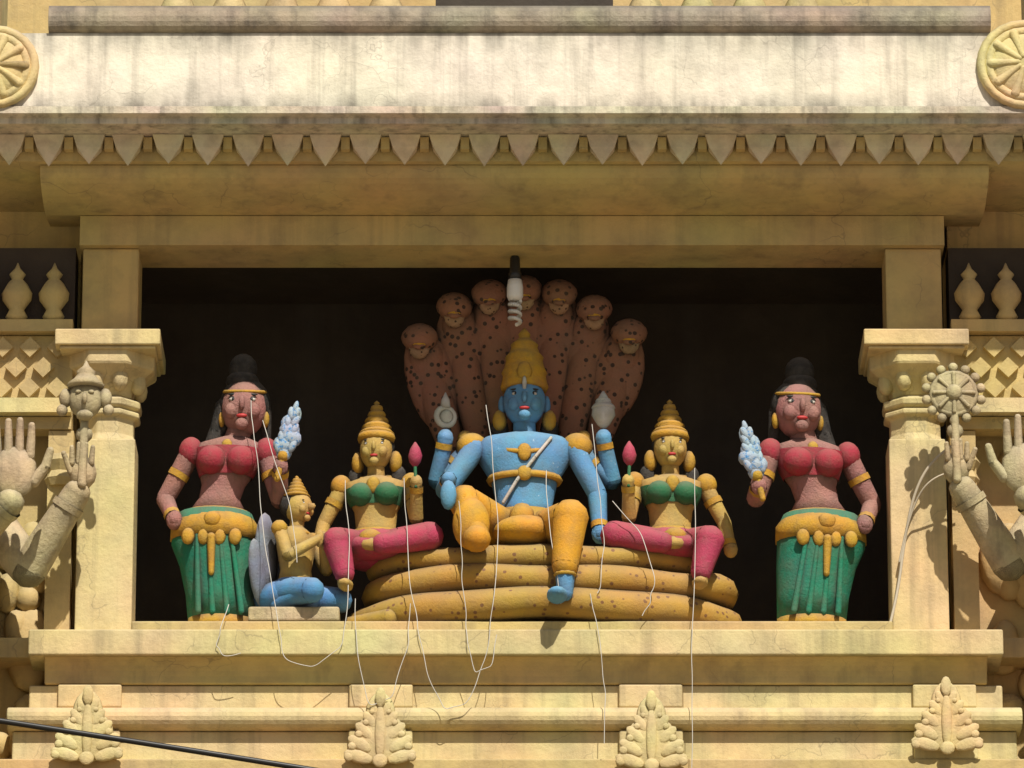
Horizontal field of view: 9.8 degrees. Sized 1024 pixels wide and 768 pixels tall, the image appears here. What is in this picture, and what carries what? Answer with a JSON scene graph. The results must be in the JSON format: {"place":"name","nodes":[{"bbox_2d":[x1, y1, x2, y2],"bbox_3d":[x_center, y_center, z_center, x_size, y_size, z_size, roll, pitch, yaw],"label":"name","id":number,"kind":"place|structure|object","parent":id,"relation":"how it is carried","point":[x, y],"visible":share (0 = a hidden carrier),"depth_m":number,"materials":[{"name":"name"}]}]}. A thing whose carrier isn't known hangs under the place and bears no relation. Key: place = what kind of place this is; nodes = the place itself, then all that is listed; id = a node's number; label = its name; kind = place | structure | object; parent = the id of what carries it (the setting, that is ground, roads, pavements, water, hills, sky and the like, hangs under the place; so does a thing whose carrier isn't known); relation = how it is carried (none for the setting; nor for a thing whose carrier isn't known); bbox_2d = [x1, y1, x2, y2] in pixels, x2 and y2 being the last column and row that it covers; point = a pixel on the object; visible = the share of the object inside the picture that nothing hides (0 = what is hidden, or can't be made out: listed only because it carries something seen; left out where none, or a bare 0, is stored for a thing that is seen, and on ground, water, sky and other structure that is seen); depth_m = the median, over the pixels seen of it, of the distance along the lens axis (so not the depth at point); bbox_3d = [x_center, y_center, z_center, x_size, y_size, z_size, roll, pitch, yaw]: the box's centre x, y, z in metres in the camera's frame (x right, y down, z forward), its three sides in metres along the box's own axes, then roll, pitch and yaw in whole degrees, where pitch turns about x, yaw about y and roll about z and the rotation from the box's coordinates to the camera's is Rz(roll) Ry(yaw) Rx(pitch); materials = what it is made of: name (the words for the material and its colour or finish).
{"place":"outdoors","nodes":[
{"label":"outdoors","id":0,"kind":"place"},
{"bbox_2d":[0,228,1023,669],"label":"niche recess","id":1,"kind":"object","parent":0,"point":[326,346],"visible":0.25,"depth_m":24.95,"materials":[{"name":"black paint"}]},
{"bbox_2d":[0,248,78,758],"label":"side wall","id":2,"kind":"structure","parent":1,"relation":"attached to","point":[38,296],"depth_m":24.00,"materials":[{"name":"beige stone"}]},
{"bbox_2d":[0,212,1023,758],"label":"side walls","id":3,"kind":"structure","parent":1,"relation":"attached to","point":[36,230],"depth_m":24.13,"materials":[{"name":"beige stone"}]},
{"bbox_2d":[0,6,1023,267],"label":"cornice","id":4,"kind":"structure","parent":3,"relation":"attached to","point":[504,70],"depth_m":23.82,"materials":[{"name":"beige stone"}]},
{"bbox_2d":[0,26,38,107],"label":"rosette medallion","id":5,"kind":"object","parent":4,"relation":"on","point":[19,65],"visible":1,"depth_m":23.73,"materials":[{"name":"beige stone"}]},
{"bbox_2d":[0,134,1023,166],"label":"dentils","id":6,"kind":"object","parent":4,"relation":"attached to","point":[563,147],"visible":1,"depth_m":23.83,"materials":[{"name":"beige stone"}]},
{"bbox_2d":[0,0,1023,32],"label":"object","id":7,"kind":"object","parent":4,"relation":"on","point":[25,16],"visible":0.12,"depth_m":24.92,"materials":[{"name":"beige stone"}]},
{"bbox_2d":[507,255,522,326],"bbox_3d":[0.012,-0.436,24.247,0.066,0.416,0.064,0,-18,0],"label":"light bulb","id":8,"kind":"object","parent":4,"relation":"hanging from","point":[514,290],"visible":1,"depth_m":24.21,"materials":[{"name":"white glass"}]},
{"bbox_2d":[976,20,1023,109],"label":"rosette medallion","id":9,"kind":"object","parent":4,"relation":"on","point":[1000,63],"visible":1,"depth_m":23.74,"materials":[{"name":"beige stone"}]},
{"bbox_2d":[401,275,646,453],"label":"adishesha hoods","id":10,"kind":"object","parent":1,"relation":"attached to","point":[459,354],"visible":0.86,"depth_m":24.42,"materials":[{"name":"brown"}]},
{"bbox_2d":[945,248,1023,758],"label":"side wall","id":11,"kind":"structure","parent":1,"relation":"attached to","point":[985,296],"depth_m":24.02,"materials":[{"name":"beige stone"}]},
{"bbox_3d":[0.000,1.863,22.291,8.000,1.000,2.700,0,-18,0],"label":"lower tier roof","id":12,"kind":"object","parent":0,"visible":0},
{"bbox_2d":[0,361,113,587],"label":"statue arms","id":13,"kind":"object","parent":12,"relation":"on","point":[26,561],"visible":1,"depth_m":23.55,"materials":[{"name":"stone"}]},
{"bbox_2d":[0,718,315,767],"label":"black cable","id":14,"kind":"object","parent":12,"relation":"attached to","point":[145,743],"visible":1,"depth_m":21.99,"materials":[{"name":"black plastic"}]},
{"bbox_2d":[0,621,1023,767],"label":"ledge","id":15,"kind":"object","parent":12,"relation":"on","point":[812,694],"visible":0.97,"depth_m":23.57,"materials":[{"name":"beige stone"}]},
{"bbox_2d":[50,685,122,764],"bbox_3d":[-1.660,1.335,23.460,0.284,0.326,0.040,0,-18,0],"label":"leaf ornament","id":16,"kind":"object","parent":15,"relation":"attached to","point":[87,712],"visible":0.85,"depth_m":23.44,"materials":[{"name":"beige stone"}]},
{"bbox_2d":[55,249,165,629],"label":"pillar","id":17,"kind":"structure","parent":15,"relation":"on","point":[115,346],"depth_m":23.95,"materials":[{"name":"beige stone"}]},
{"bbox_2d":[216,602,240,655],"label":"wire","id":18,"kind":"object","parent":15,"relation":"attached to","point":[220,633],"visible":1,"depth_m":23.56,"materials":[{"name":"grey metal"}]},
{"bbox_2d":[156,354,301,620],"bbox_3d":[-1.132,0.430,23.980,0.588,1.169,0.288,1,-18,3],"label":"statue","id":19,"kind":"object","parent":15,"relation":"on","point":[213,532],"visible":1,"depth_m":23.91,"materials":[{"name":"green stone"}]},
{"bbox_2d":[261,419,296,561],"bbox_3d":[-0.922,0.424,23.804,0.175,0.619,0.016,-9,-20,26],"label":"wire","id":20,"kind":"object","parent":19,"relation":"attached to","point":[283,489],"visible":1,"depth_m":23.80,"materials":[{"name":"grey"}]},
{"bbox_2d":[248,607,340,620],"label":"plinth","id":21,"kind":"structure","parent":15,"relation":"on","point":[297,613],"depth_m":23.64,"materials":[{"name":"beige stone"}]},
{"bbox_2d":[248,476,351,612],"bbox_3d":[-0.839,0.647,23.871,0.411,0.590,0.421,0,-18,0],"label":"small seated statue","id":22,"kind":"object","parent":21,"relation":"on","point":[295,584],"visible":0.95,"depth_m":23.78,"materials":[{"name":"gold stone"}]},
{"bbox_2d":[344,687,415,766],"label":"leaf ornament","id":23,"kind":"object","parent":15,"relation":"attached to","point":[379,738],"visible":1,"depth_m":23.44,"materials":[{"name":"beige stone"}]},
{"bbox_2d":[355,600,410,705],"bbox_3d":[-0.509,1.053,23.544,0.221,0.436,0.017,0,-18,-1],"label":"wire","id":24,"kind":"object","parent":15,"relation":"attached to","point":[359,661],"visible":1,"depth_m":23.53,"materials":[{"name":"grey metal"}]},
{"bbox_2d":[404,405,496,708],"bbox_3d":[-0.244,0.676,23.718,0.369,1.284,0.122,0,-18,0],"label":"wire","id":25,"kind":"object","parent":15,"relation":"on","point":[494,577],"visible":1,"depth_m":23.65,"materials":[{"name":"grey metal"}]},
{"bbox_2d":[340,543,741,620],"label":"adishesha coils","id":26,"kind":"object","parent":15,"relation":"on","point":[523,583],"visible":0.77,"depth_m":23.72,"materials":[{"name":"yellow paint"}]},
{"bbox_2d":[315,401,443,591],"bbox_3d":[-0.542,0.457,23.987,0.478,0.864,0.394,5,-19,-16],"label":"seated goddess statue","id":27,"kind":"object","parent":26,"relation":"on","point":[375,498],"visible":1,"depth_m":23.96,"materials":[{"name":"pink stone"}]},
{"bbox_2d":[250,399,348,667],"bbox_3d":[-0.845,0.587,23.758,0.404,1.147,0.142,0,-18,0],"label":"wire","id":28,"kind":"object","parent":27,"relation":"hanging from","point":[268,562],"visible":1,"depth_m":23.71,"materials":[{"name":"grey"}]},
{"bbox_2d":[428,328,620,603],"bbox_3d":[0.005,0.340,24.005,0.742,1.266,0.584,-6,-19,17],"label":"blue deity statue","id":29,"kind":"object","parent":26,"relation":"on","point":[526,455],"visible":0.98,"depth_m":24.05,"materials":[{"name":"blue stone"}]},
{"bbox_2d":[458,502,496,672],"bbox_3d":[-0.136,0.798,23.622,0.155,0.704,0.019,-2,-18,7],"label":"wire","id":30,"kind":"object","parent":29,"relation":"hanging from","point":[464,603],"visible":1,"depth_m":23.60,"materials":[{"name":"grey metal"}]},
{"bbox_2d":[544,472,560,603],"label":"wire","id":31,"kind":"object","parent":29,"relation":"attached to","point":[549,520],"visible":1,"depth_m":23.73,"materials":[{"name":"grey metal"}]},
{"bbox_2d":[591,425,604,592],"bbox_3d":[0.343,0.494,23.777,0.036,0.722,0.088,5,-19,-14],"label":"wire","id":32,"kind":"object","parent":26,"relation":"on","point":[600,511],"visible":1,"depth_m":23.76,"materials":[{"name":"grey"}]},
{"bbox_2d":[591,592,605,743],"bbox_3d":[0.338,1.112,23.524,0.058,0.617,0.012,-4,-18,12],"label":"wire","id":33,"kind":"object","parent":26,"relation":"hanging from","point":[600,664],"visible":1,"depth_m":23.52,"materials":[{"name":"grey metal"}]},
{"bbox_2d":[600,400,737,589],"bbox_3d":[0.629,0.452,23.988,0.487,0.864,0.402,-6,-19,18],"label":"seated goddess statue","id":34,"kind":"object","parent":26,"relation":"on","point":[666,496],"visible":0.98,"depth_m":23.97,"materials":[{"name":"pink stone"}]},
{"bbox_2d":[691,468,695,757],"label":"wire","id":35,"kind":"object","parent":34,"relation":"hanging from","point":[693,605],"visible":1,"depth_m":23.59,"materials":[{"name":"grey metal"}]},
{"bbox_2d":[611,500,653,615],"bbox_3d":[0.480,0.689,23.719,0.180,0.502,0.043,-12,-21,32],"label":"wire","id":36,"kind":"object","parent":15,"relation":"on","point":[647,551],"visible":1,"depth_m":23.70,"materials":[{"name":"grey metal"}]},
{"bbox_2d":[615,690,687,767],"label":"leaf ornament","id":37,"kind":"object","parent":15,"relation":"attached to","point":[650,740],"visible":1,"depth_m":23.43,"materials":[{"name":"beige stone"}]},
{"bbox_2d":[738,357,880,620],"bbox_3d":[1.184,0.438,23.977,0.611,1.153,0.294,3,-18,-9],"label":"statue","id":38,"kind":"object","parent":15,"relation":"on","point":[820,538],"visible":1,"depth_m":23.89,"materials":[{"name":"green stone"}]},
{"bbox_2d":[858,249,968,629],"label":"pillar","id":39,"kind":"structure","parent":15,"relation":"on","point":[909,347],"depth_m":23.95,"materials":[{"name":"beige stone"}]},
{"bbox_2d":[889,445,950,620],"bbox_3d":[1.635,0.587,23.725,0.311,0.751,0.036,-5,-19,15],"label":"cord","id":40,"kind":"object","parent":15,"relation":"on","point":[910,509],"visible":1,"depth_m":23.76,"materials":[{"name":"beige plastic"}]},
{"bbox_2d":[898,473,943,561],"bbox_3d":[1.659,0.515,23.727,0.284,0.359,0.055,-5,-19,15],"label":"cord","id":41,"kind":"object","parent":40,"relation":"attached to","point":[924,487],"visible":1,"depth_m":23.75,"materials":[{"name":"beige plastic"}]},
{"bbox_2d":[911,676,983,754],"bbox_3d":[1.700,1.299,23.472,0.284,0.318,0.040,0,-18,0],"label":"leaf ornament","id":42,"kind":"object","parent":15,"relation":"attached to","point":[947,725],"visible":1,"depth_m":23.45,"materials":[{"name":"beige stone"}]},
{"bbox_2d":[922,363,1023,580],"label":"statue arms","id":43,"kind":"object","parent":12,"relation":"on","point":[953,395],"visible":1,"depth_m":23.64,"materials":[{"name":"stone"}]}
]}

